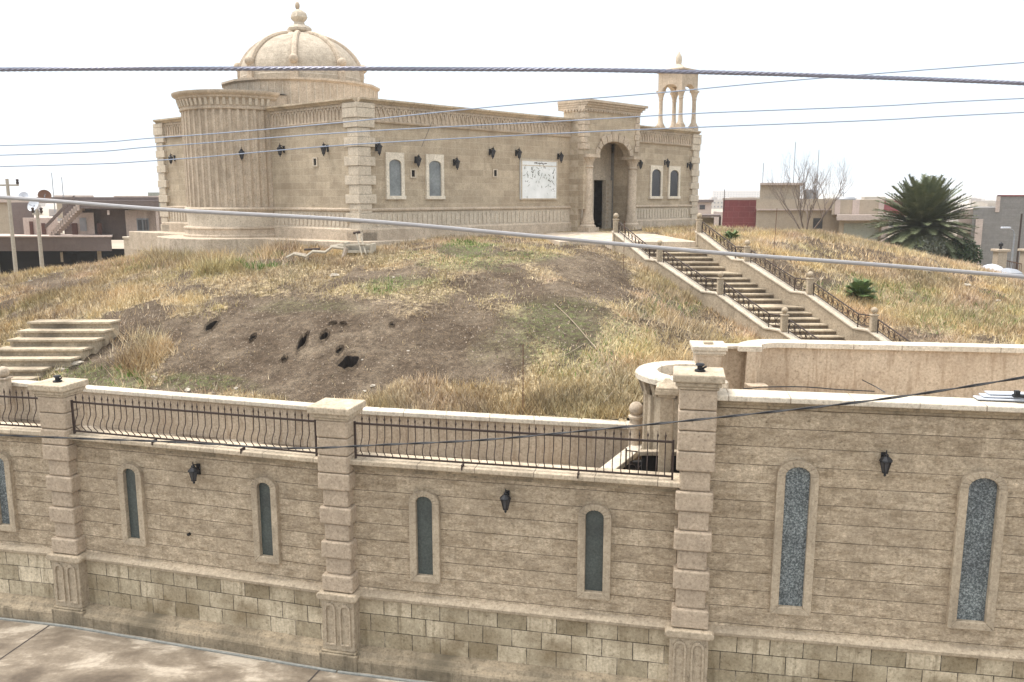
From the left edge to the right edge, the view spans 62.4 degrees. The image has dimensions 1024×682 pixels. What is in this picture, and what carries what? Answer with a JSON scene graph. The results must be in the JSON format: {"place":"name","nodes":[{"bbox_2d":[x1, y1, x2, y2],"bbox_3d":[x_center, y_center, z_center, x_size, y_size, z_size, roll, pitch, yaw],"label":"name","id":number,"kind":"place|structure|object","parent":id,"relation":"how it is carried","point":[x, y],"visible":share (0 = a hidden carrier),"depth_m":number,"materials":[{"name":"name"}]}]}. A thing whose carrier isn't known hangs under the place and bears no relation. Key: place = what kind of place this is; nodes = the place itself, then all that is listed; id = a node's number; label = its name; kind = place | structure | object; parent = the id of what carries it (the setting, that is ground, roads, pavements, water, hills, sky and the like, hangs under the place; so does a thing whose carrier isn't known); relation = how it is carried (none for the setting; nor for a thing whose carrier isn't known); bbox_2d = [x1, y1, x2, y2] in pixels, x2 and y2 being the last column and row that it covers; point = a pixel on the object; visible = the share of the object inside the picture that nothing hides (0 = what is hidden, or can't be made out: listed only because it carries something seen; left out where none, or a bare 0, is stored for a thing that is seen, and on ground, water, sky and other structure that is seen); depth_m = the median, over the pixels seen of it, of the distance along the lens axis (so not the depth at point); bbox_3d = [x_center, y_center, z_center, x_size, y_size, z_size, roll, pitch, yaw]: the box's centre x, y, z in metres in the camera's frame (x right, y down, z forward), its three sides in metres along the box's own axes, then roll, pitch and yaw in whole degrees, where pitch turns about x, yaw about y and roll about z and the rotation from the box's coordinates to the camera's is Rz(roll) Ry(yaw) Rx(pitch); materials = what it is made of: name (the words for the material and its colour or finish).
{"place":"outdoors","nodes":[
{"label":"outdoors","id":0,"kind":"place"},
{"bbox_2d":[0,422,55,622],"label":"street wall","id":1,"kind":"structure","parent":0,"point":[27,534],"depth_m":20.20,"materials":[{"name":"stone"}]},
{"bbox_2d":[0,452,19,531],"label":"window","id":2,"kind":"structure","parent":1,"relation":"in","point":[9,520],"depth_m":20.14,"materials":[{"name":"stone"}]},
{"bbox_2d":[0,388,40,427],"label":"iron railing","id":3,"kind":"object","parent":1,"relation":"on","point":[22,397],"visible":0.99,"depth_m":19.59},
{"bbox_2d":[27,201,38,212],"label":"satellite dish","id":4,"kind":"object","parent":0,"point":[33,204],"visible":0.76,"depth_m":63.27,"materials":[{"name":"grey metal"}]},
{"bbox_2d":[54,195,93,217],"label":"flat roofed house","id":5,"kind":"structure","parent":0,"point":[59,206],"depth_m":98.37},
{"bbox_2d":[114,192,159,206],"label":"grey green house","id":6,"kind":"structure","parent":0,"point":[153,194],"depth_m":94.55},
{"bbox_2d":[0,620,402,681],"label":"street","id":7,"kind":"structure","parent":0,"point":[55,654],"depth_m":18.38,"materials":[{"name":"concrete"}]},
{"bbox_2d":[0,617,65,626],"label":"kerb strip","id":8,"kind":"object","parent":7,"relation":"on","point":[34,622],"visible":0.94,"depth_m":20.11,"materials":[{"name":"concrete"}]},
{"bbox_2d":[27,375,89,626],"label":"stone pier","id":9,"kind":"structure","parent":7,"relation":"on","point":[56,394],"depth_m":19.61,"materials":[{"name":"beige stone"}]},
{"bbox_2d":[68,428,325,666],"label":"street wall","id":10,"kind":"structure","parent":7,"relation":"on","point":[241,568],"depth_m":18.94,"materials":[{"name":"stone"}]},
{"bbox_2d":[117,462,148,546],"bbox_3d":[-8.665,3.730,19.320,0.630,1.958,0.135,3,10,16],"label":"window","id":11,"kind":"structure","parent":10,"relation":"in","point":[131,485],"depth_m":19.30,"materials":[{"name":"stone"}]},
{"bbox_2d":[70,394,317,455],"bbox_3d":[-7.083,1.834,18.417,6.227,1.000,0.198,3,10,16],"label":"iron railing","id":12,"kind":"object","parent":10,"relation":"on","point":[218,413],"visible":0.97,"depth_m":18.47,"materials":[{"name":"metal"}]},
{"bbox_2d":[188,462,200,483],"bbox_3d":[-6.964,2.884,18.567,0.222,0.510,0.307,7,12,37],"label":"wall lantern","id":13,"kind":"object","parent":10,"relation":"attached to","point":[193,471],"depth_m":18.50,"materials":[{"name":"black metal"}]},
{"bbox_2d":[251,476,281,564],"bbox_3d":[-5.344,3.890,18.381,0.620,1.958,0.135,3,10,16],"label":"window","id":14,"kind":"structure","parent":10,"relation":"in","point":[264,489],"depth_m":18.36,"materials":[{"name":"stone"}]},
{"bbox_2d":[77,626,318,666],"bbox_3d":[-7.034,6.884,19.380,7.067,0.120,0.700,3,10,16],"label":"kerb infill","id":15,"kind":"object","parent":7,"relation":"on","point":[199,646],"visible":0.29,"depth_m":19.01,"materials":[{"name":"concrete"}]},
{"bbox_2d":[65,625,336,672],"bbox_3d":[-7.144,6.939,18.999,7.067,0.140,0.060,3,10,16],"label":"kerb strip","id":16,"kind":"object","parent":7,"relation":"on","point":[208,650],"visible":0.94,"depth_m":18.89,"materials":[{"name":"concrete"}]},
{"bbox_2d":[307,398,365,672],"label":"stone pier","id":17,"kind":"structure","parent":7,"relation":"on","point":[338,594],"depth_m":17.70,"materials":[{"name":"stone"}]},
{"bbox_2d":[337,670,427,681],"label":"kerb strip","id":18,"kind":"object","parent":7,"relation":"on","point":[375,676],"visible":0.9,"depth_m":17.81,"materials":[{"name":"concrete"}]},
{"bbox_2d":[350,452,679,681],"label":"street wall","id":19,"kind":"structure","parent":7,"relation":"on","point":[550,575],"depth_m":17.24,"materials":[{"name":"stone"}]},
{"bbox_2d":[409,489,440,583],"bbox_3d":[-1.801,4.049,17.508,0.650,1.998,0.135,2,10,12],"label":"window","id":20,"kind":"structure","parent":19,"relation":"in","point":[424,505],"depth_m":17.50,"materials":[{"name":"stone"}]},
{"bbox_2d":[500,488,510,512],"bbox_3d":[-0.106,3.178,16.875,0.222,0.510,0.307,6,12,33],"label":"wall lantern","id":21,"kind":"object","parent":19,"relation":"attached to","point":[505,498],"depth_m":16.79,"materials":[{"name":"black metal"}]},
{"bbox_2d":[353,416,674,479],"bbox_3d":[-0.099,2.109,16.686,6.481,1.000,0.197,2,10,12],"label":"iron railing","id":22,"kind":"object","parent":19,"relation":"on","point":[512,432],"visible":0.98,"depth_m":16.69,"materials":[{"name":"metal"}]},
{"bbox_2d":[577,503,611,600],"bbox_3d":[1.635,4.179,16.775,0.660,1.988,0.135,2,10,12],"label":"window","id":23,"kind":"structure","parent":19,"relation":"in","point":[594,519],"depth_m":16.77,"materials":[{"name":"stone"}]},
{"bbox_2d":[582,444,679,472],"bbox_3d":[2.656,3.857,19.169,2.408,3.360,4.500,0,10,0],"label":"sunken stair","id":24,"kind":"object","parent":19,"relation":"attached to","point":[651,465],"visible":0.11,"depth_m":18.58,"materials":[{"name":"stone"}]},
{"bbox_2d":[625,448,640,470],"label":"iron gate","id":25,"kind":"structure","parent":24,"relation":"attached to","point":[626,450],"depth_m":18.79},
{"bbox_2d":[628,401,642,459],"bbox_3d":[2.917,2.295,19.969,0.380,1.770,0.370,0,10,0],"label":"ball topped post","id":26,"kind":"object","parent":24,"relation":"on","point":[635,416],"visible":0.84,"depth_m":19.78,"materials":[{"name":"stone"}]},
{"bbox_2d":[635,360,727,448],"bbox_3d":[3.680,2.080,19.120,1.813,2.880,2.440,0,10,0],"label":"fluted turret","id":27,"kind":"object","parent":24,"relation":"on","point":[649,376],"visible":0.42,"depth_m":18.64,"materials":[{"name":"stone"}]},
{"bbox_2d":[655,378,677,472],"bbox_3d":[3.084,1.801,16.943,0.440,2.160,0.440,2,10,12],"label":"stone post","id":28,"kind":"object","parent":19,"relation":"on","point":[666,391],"visible":0.8,"depth_m":16.77,"materials":[{"name":"stone"}]},
{"bbox_2d":[665,363,725,681],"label":"stone pier","id":29,"kind":"structure","parent":7,"relation":"on","point":[689,631],"depth_m":16.03,"materials":[{"name":"beige stone"}]},
{"bbox_2d":[705,388,1023,681],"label":"street wall","id":30,"kind":"structure","parent":7,"relation":"on","point":[834,555],"depth_m":15.75,"materials":[{"name":"stone"}]},
{"bbox_2d":[769,459,818,616],"bbox_3d":[5.331,3.725,15.958,0.750,3.058,0.135,2,10,10],"label":"window","id":31,"kind":"structure","parent":30,"relation":"in","point":[797,481],"depth_m":15.95,"materials":[{"name":"glass"}]},
{"bbox_2d":[743,386,874,391],"bbox_3d":[5.754,0.932,16.383,2.565,0.115,0.062,0,10,-1],"label":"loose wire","id":32,"kind":"object","parent":30,"relation":"on","point":[809,387],"visible":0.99,"depth_m":16.38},
{"bbox_2d":[879,450,892,476],"bbox_3d":[6.787,2.204,15.325,0.222,0.510,0.307,6,11,31],"label":"wall lantern","id":33,"kind":"object","parent":30,"relation":"attached to","point":[885,460],"depth_m":15.25,"materials":[{"name":"black metal"}]},
{"bbox_2d":[945,470,1007,631],"bbox_3d":[8.476,3.829,15.407,0.800,3.038,0.135,2,10,10],"label":"window","id":34,"kind":"structure","parent":30,"relation":"in","point":[982,495],"depth_m":15.40,"materials":[{"name":"glass"}]},
{"bbox_2d":[973,391,1023,401],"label":"metal sheets","id":35,"kind":"object","parent":30,"relation":"on","point":[999,395],"visible":0.94,"depth_m":15.17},
{"bbox_2d":[0,417,581,466],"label":"walkway","id":36,"kind":"structure","parent":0,"point":[5,419],"depth_m":23.37,"materials":[{"name":"concrete"}]},
{"bbox_2d":[129,231,547,257],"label":"church terrace","id":37,"kind":"structure","parent":0,"point":[138,240],"depth_m":39.97,"materials":[{"name":"stone"}]},
{"bbox_2d":[153,2,701,240],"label":"church","id":38,"kind":"structure","parent":37,"relation":"on","point":[603,177],"depth_m":41.54,"materials":[{"name":"stone"}]},
{"bbox_2d":[385,152,405,198],"bbox_3d":[-5.340,-7.544,38.641,0.150,2.100,1.124,9,13,44],"label":"window","id":39,"kind":"structure","parent":38,"relation":"in","point":[394,162],"depth_m":38.66,"materials":[{"name":"grey glass"}]},
{"bbox_2d":[425,154,445,198],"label":"window","id":40,"kind":"structure","parent":38,"relation":"in","point":[434,164],"depth_m":40.33,"materials":[{"name":"grey glass"}]},
{"bbox_2d":[520,159,557,198],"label":"memorial board","id":41,"kind":"object","parent":38,"relation":"attached to","point":[538,179],"visible":1,"depth_m":45.34,"materials":[{"name":"stone"}]},
{"bbox_2d":[611,153,613,227],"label":"column","id":42,"kind":"structure","parent":38,"relation":"in","point":[612,154],"depth_m":51.11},
{"bbox_2d":[648,165,662,198],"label":"window","id":43,"kind":"structure","parent":38,"relation":"in","point":[656,172],"depth_m":53.14,"materials":[{"name":"grey glass"}]},
{"bbox_2d":[667,166,680,198],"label":"window","id":44,"kind":"structure","parent":38,"relation":"in","point":[674,172],"depth_m":54.54,"materials":[{"name":"grey glass"}]},
{"bbox_2d":[34,202,969,420],"bbox_3d":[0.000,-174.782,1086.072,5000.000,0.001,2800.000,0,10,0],"label":"ground","id":45,"kind":"structure","parent":0,"point":[117,244],"depth_m":494.90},
{"bbox_2d":[974,202,995,206],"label":"house","id":46,"kind":"structure","parent":45,"relation":"on","point":[986,204],"depth_m":390.09,"materials":[{"name":"beige concrete"}]},
{"bbox_2d":[970,195,1023,268],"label":"grey block house","id":47,"kind":"structure","parent":45,"relation":"on","point":[1006,211],"depth_m":74.35,"materials":[{"name":"concrete"}]},
{"bbox_2d":[0,223,1023,420],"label":"hill","id":48,"kind":"structure","parent":0,"point":[411,364],"depth_m":27.20,"materials":[{"name":"soil"}]},
{"bbox_2d":[0,179,18,274],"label":"utility pole","id":49,"kind":"object","parent":48,"relation":"on","point":[13,245],"visible":0.92,"depth_m":57.41,"materials":[{"name":"concrete"}]},
{"bbox_2d":[0,199,28,233],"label":"dark low building","id":50,"kind":"structure","parent":48,"relation":"on","point":[4,223],"depth_m":65.31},
{"bbox_2d":[38,190,51,202],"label":"satellite dish","id":51,"kind":"object","parent":50,"relation":"on","point":[44,194],"visible":0.85,"depth_m":69.07,"materials":[{"name":"brown metal"}]},
{"bbox_2d":[31,207,43,266],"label":"utility pole","id":52,"kind":"object","parent":48,"relation":"on","point":[40,248],"visible":0.94,"depth_m":55.52,"materials":[{"name":"concrete"}]},
{"bbox_2d":[0,319,120,380],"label":"old steps","id":53,"kind":"structure","parent":48,"relation":"on","point":[39,347],"depth_m":26.80,"materials":[{"name":"stone"}]},
{"bbox_2d":[0,195,160,274],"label":"brown banded house","id":54,"kind":"structure","parent":48,"relation":"on","point":[91,233],"depth_m":75.16,"materials":[{"name":"paint"}]},
{"bbox_2d":[79,218,86,230],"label":"window","id":55,"kind":"structure","parent":54,"relation":"in","point":[83,227],"depth_m":75.03,"materials":[{"name":"glass"}]},
{"bbox_2d":[136,218,148,230],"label":"window","id":56,"kind":"structure","parent":54,"relation":"in","point":[142,224],"depth_m":74.97,"materials":[{"name":"glass"}]},
{"bbox_2d":[122,236,151,256],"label":"garden wall","id":57,"kind":"structure","parent":48,"relation":"on","point":[127,250],"depth_m":49.57,"materials":[{"name":"stone"}]},
{"bbox_2d":[202,316,394,373],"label":"pit rims","id":58,"kind":"object","parent":48,"relation":"on","point":[337,363],"visible":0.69,"depth_m":25.61,"materials":[{"name":"soil"}]},
{"bbox_2d":[206,320,393,368],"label":"pits","id":59,"kind":"object","parent":48,"relation":"on","point":[348,361],"visible":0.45,"depth_m":25.06,"materials":[{"name":"soil"}]},
{"bbox_2d":[0,380,628,467],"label":"retaining wall","id":60,"kind":"structure","parent":48,"relation":"on","point":[248,405],"depth_m":21.79,"materials":[{"name":"stone"}]},
{"bbox_2d":[0,366,13,404],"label":"ball topped post","id":61,"kind":"object","parent":60,"relation":"on","point":[5,382],"visible":0.97,"depth_m":24.67,"materials":[{"name":"stone"}]},
{"bbox_2d":[343,242,375,253],"bbox_3d":[-6.189,-3.799,34.391,1.200,0.450,0.600,1,10,7],"label":"wooden trough","id":62,"kind":"object","parent":48,"relation":"on","point":[353,248],"visible":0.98,"depth_m":34.16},
{"bbox_2d":[353,231,365,253],"bbox_3d":[-6.088,-3.884,34.069,0.786,1.097,0.288,9,13,41],"label":"ladder","id":63,"kind":"object","parent":48,"relation":"on","point":[356,233],"visible":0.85,"depth_m":34.05,"materials":[{"name":"metal"}]},
{"bbox_2d":[71,243,737,400],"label":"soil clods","id":64,"kind":"object","parent":48,"relation":"on","point":[398,325],"visible":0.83,"depth_m":27.15,"materials":[{"name":"soil"}]},
{"bbox_2d":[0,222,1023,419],"bbox_3d":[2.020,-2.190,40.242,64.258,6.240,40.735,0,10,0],"label":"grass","id":65,"kind":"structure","parent":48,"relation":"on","point":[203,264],"depth_m":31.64,"materials":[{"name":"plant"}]},
{"bbox_2d":[286,246,342,258],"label":"bent beam","id":66,"kind":"structure","parent":65,"relation":"on","point":[315,251],"depth_m":34.43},
{"bbox_2d":[554,303,622,391],"bbox_3d":[2.254,0.056,24.767,0.286,1.599,6.178,-2,10,-14],"label":"long pole","id":67,"kind":"object","parent":48,"relation":"on","point":[583,334],"visible":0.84,"depth_m":25.68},
{"bbox_2d":[697,214,720,225],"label":"shed","id":68,"kind":"structure","parent":48,"relation":"on","point":[708,218],"depth_m":67.32,"materials":[{"name":"metal"}]},
{"bbox_2d":[722,230,741,240],"bbox_3d":[9.954,-4.803,38.385,1.010,0.611,1.049,0,10,0],"label":"young palm","id":69,"kind":"object","parent":48,"relation":"on","point":[729,234],"visible":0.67,"depth_m":38.25,"materials":[{"name":"green plant"}]},
{"bbox_2d":[612,213,891,341],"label":"staircase","id":70,"kind":"structure","parent":48,"relation":"on","point":[807,310],"depth_m":32.73,"materials":[{"name":"stone"}]},
{"bbox_2d":[618,222,655,258],"bbox_3d":[5.279,-4.242,35.428,0.087,1.468,2.717,-6,11,-30],"label":"stair railing","id":71,"kind":"object","parent":70,"relation":"on","point":[635,236],"visible":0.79,"depth_m":35.62,"materials":[{"name":"metal"}]},
{"bbox_2d":[663,250,716,290],"bbox_3d":[6.966,-2.761,33.039,0.094,1.450,2.913,-7,12,-36],"label":"stair railing","id":72,"kind":"object","parent":70,"relation":"on","point":[706,281],"visible":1,"depth_m":33.01,"materials":[{"name":"metal"}]},
{"bbox_2d":[702,221,743,258],"bbox_3d":[8.853,-4.242,35.429,0.086,1.468,2.683,-5,11,-29],"label":"stair railing","id":73,"kind":"object","parent":70,"relation":"on","point":[716,238],"visible":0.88,"depth_m":35.57,"materials":[{"name":"metal"}]},
{"bbox_2d":[723,282,780,326],"bbox_3d":[8.713,-1.306,30.651,0.090,1.423,2.796,-6,12,-33],"label":"stair railing","id":74,"kind":"object","parent":70,"relation":"on","point":[748,306],"visible":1,"depth_m":30.68,"materials":[{"name":"metal"}]},
{"bbox_2d":[750,250,805,290],"bbox_3d":[10.418,-2.761,33.040,0.091,1.450,2.826,-7,12,-34],"label":"stair railing","id":75,"kind":"object","parent":70,"relation":"on","point":[789,281],"visible":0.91,"depth_m":32.96,"materials":[{"name":"metal"}]},
{"bbox_2d":[788,319,819,339],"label":"stair railing","id":76,"kind":"object","parent":70,"relation":"on","point":[794,329],"visible":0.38,"depth_m":28.97,"materials":[{"name":"metal"}]},
{"bbox_2d":[813,282,869,326],"bbox_3d":[11.950,-1.306,30.654,0.085,1.423,2.671,-5,11,-29],"label":"stair railing","id":77,"kind":"object","parent":70,"relation":"on","point":[847,313],"visible":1,"depth_m":30.69,"materials":[{"name":"metal"}]},
{"bbox_2d":[877,319,910,341],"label":"stair railing","id":78,"kind":"object","parent":70,"relation":"on","point":[883,328],"visible":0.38,"depth_m":28.93,"materials":[{"name":"metal"}]},
{"bbox_2d":[756,183,838,232],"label":"beige house","id":79,"kind":"structure","parent":48,"relation":"on","point":[768,204],"depth_m":87.08,"materials":[{"name":"paint"}]},
{"bbox_2d":[813,218,822,228],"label":"window","id":80,"kind":"structure","parent":79,"relation":"in","point":[815,220],"depth_m":87.16,"materials":[{"name":"grey glass"}]},
{"bbox_2d":[764,151,853,230],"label":"bare tree","id":81,"kind":"object","parent":48,"relation":"on","point":[814,183],"visible":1,"depth_m":60.80,"materials":[{"name":"brown plant"}]},
{"bbox_2d":[843,278,878,299],"bbox_3d":[13.667,-2.027,33.111,1.377,0.948,1.402,0,10,0],"label":"young palm","id":82,"kind":"object","parent":48,"relation":"on","point":[859,287],"visible":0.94,"depth_m":32.91,"materials":[{"name":"green plant"}]},
{"bbox_2d":[832,200,892,241],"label":"beige house","id":83,"kind":"structure","parent":48,"relation":"on","point":[853,216],"depth_m":81.05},
{"bbox_2d":[863,173,979,259],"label":"date palm","id":84,"kind":"object","parent":48,"relation":"on","point":[924,207],"visible":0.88,"depth_m":58.08,"materials":[{"name":"green plant"}]},
{"bbox_2d":[912,234,947,256],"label":"shrub","id":85,"kind":"object","parent":48,"relation":"on","point":[934,248],"visible":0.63,"depth_m":56.76,"materials":[{"name":"green plant"}]},
{"bbox_2d":[942,237,982,265],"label":"shrub","id":86,"kind":"object","parent":48,"relation":"on","point":[970,254],"visible":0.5,"depth_m":57.67,"materials":[{"name":"green plant"}]},
{"bbox_2d":[990,242,1010,267],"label":"gate pier","id":87,"kind":"structure","parent":48,"relation":"on","point":[1000,256],"depth_m":54.61,"materials":[{"name":"stone"}]},
{"bbox_2d":[983,264,1023,279],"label":"white tank","id":88,"kind":"object","parent":48,"relation":"on","point":[1008,270],"visible":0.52,"depth_m":51.35,"materials":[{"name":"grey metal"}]},
{"bbox_2d":[1001,227,1014,268],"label":"street light","id":89,"kind":"object","parent":48,"relation":"on","point":[1012,245],"visible":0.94,"depth_m":67.60,"materials":[{"name":"grey metal"}]},
{"bbox_2d":[1015,214,1022,268],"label":"utility pole","id":90,"kind":"object","parent":48,"relation":"on","point":[1017,256],"visible":0.65,"depth_m":69.57,"materials":[{"name":"metal"}]},
{"bbox_2d":[1017,249,1023,274],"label":"gate pier","id":91,"kind":"structure","parent":48,"relation":"on","point":[1021,260],"depth_m":54.86,"materials":[{"name":"stone"}]},
{"bbox_2d":[0,66,1023,85],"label":"overhead cable","id":92,"kind":"object","parent":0,"point":[502,69],"visible":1,"depth_m":5.02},
{"bbox_2d":[0,195,1023,278],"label":"overhead cable","id":93,"kind":"object","parent":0,"point":[571,239],"visible":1,"depth_m":6.17,"materials":[{"name":"metal"}]},
{"bbox_2d":[0,376,1023,448],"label":"overhead cable","id":94,"kind":"object","parent":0,"point":[688,420],"visible":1,"depth_m":13.21,"materials":[{"name":"rubber"}]},
{"bbox_2d":[0,98,1023,155],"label":"overhead cable","id":95,"kind":"object","parent":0,"point":[519,123],"visible":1,"depth_m":14.55,"materials":[{"name":"metal"}]},
{"bbox_2d":[0,112,1023,166],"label":"overhead cable","id":96,"kind":"object","parent":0,"point":[518,135],"visible":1,"depth_m":14.59,"materials":[{"name":"metal"}]},
{"bbox_2d":[0,62,1023,145],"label":"overhead cable","id":97,"kind":"object","parent":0,"point":[511,105],"visible":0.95,"depth_m":14.14,"materials":[{"name":"metal"}]},
{"bbox_2d":[0,0,1023,195],"label":"sky","id":98,"kind":"structure","parent":0,"point":[983,152],"materials":[{"name":"white"}]},
{"bbox_2d":[5,192,1023,201],"bbox_3d":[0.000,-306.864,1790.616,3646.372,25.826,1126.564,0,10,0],"label":"hills","id":99,"kind":"structure","parent":0,"point":[704,195],"depth_m":1994.16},
{"bbox_2d":[538,232,694,248],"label":"path","id":100,"kind":"structure","parent":0,"point":[653,239],"depth_m":39.69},
{"bbox_2d":[697,200,722,225],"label":"white pillar house","id":101,"kind":"structure","parent":0,"point":[704,207],"depth_m":128.47,"materials":[{"name":"paint"}]},
{"bbox_2d":[711,200,722,208],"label":"house","id":102,"kind":"structure","parent":0,"point":[715,204],"depth_m":731.32,"materials":[{"name":"beige concrete"}]},
{"bbox_2d":[711,190,759,197],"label":"long far building","id":103,"kind":"structure","parent":0,"point":[735,193],"depth_m":1666.80,"materials":[{"name":"beige concrete"}]},
{"bbox_2d":[722,198,756,227],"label":"red walled house","id":104,"kind":"structure","parent":0,"point":[740,212],"depth_m":93.93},
{"bbox_2d":[861,197,906,228],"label":"house","id":105,"kind":"structure","parent":0,"point":[871,198],"depth_m":256.88,"materials":[{"name":"beige concrete"}]},
{"bbox_2d":[956,208,972,251],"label":"pale house","id":106,"kind":"structure","parent":0,"point":[967,221],"depth_m":83.19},
{"label":"terrace","id":107,"kind":"structure","parent":0,"visible":0},
{"bbox_2d":[689,340,727,367],"bbox_3d":[4.620,1.511,20.136,0.800,3.060,0.880,1,10,7],"label":"block pedestal","id":108,"kind":"object","parent":107,"relation":"on","point":[709,353],"visible":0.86,"depth_m":19.59,"materials":[{"name":"stone"}]},
{"bbox_2d":[723,343,745,388],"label":"recessed wall","id":109,"kind":"structure","parent":107,"relation":"on","point":[734,360],"depth_m":20.55,"materials":[{"name":"stone"}]},
{"bbox_2d":[738,339,1023,397],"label":"wall","id":110,"kind":"structure","parent":107,"relation":"on","point":[897,368],"depth_m":20.43,"materials":[{"name":"stone"}]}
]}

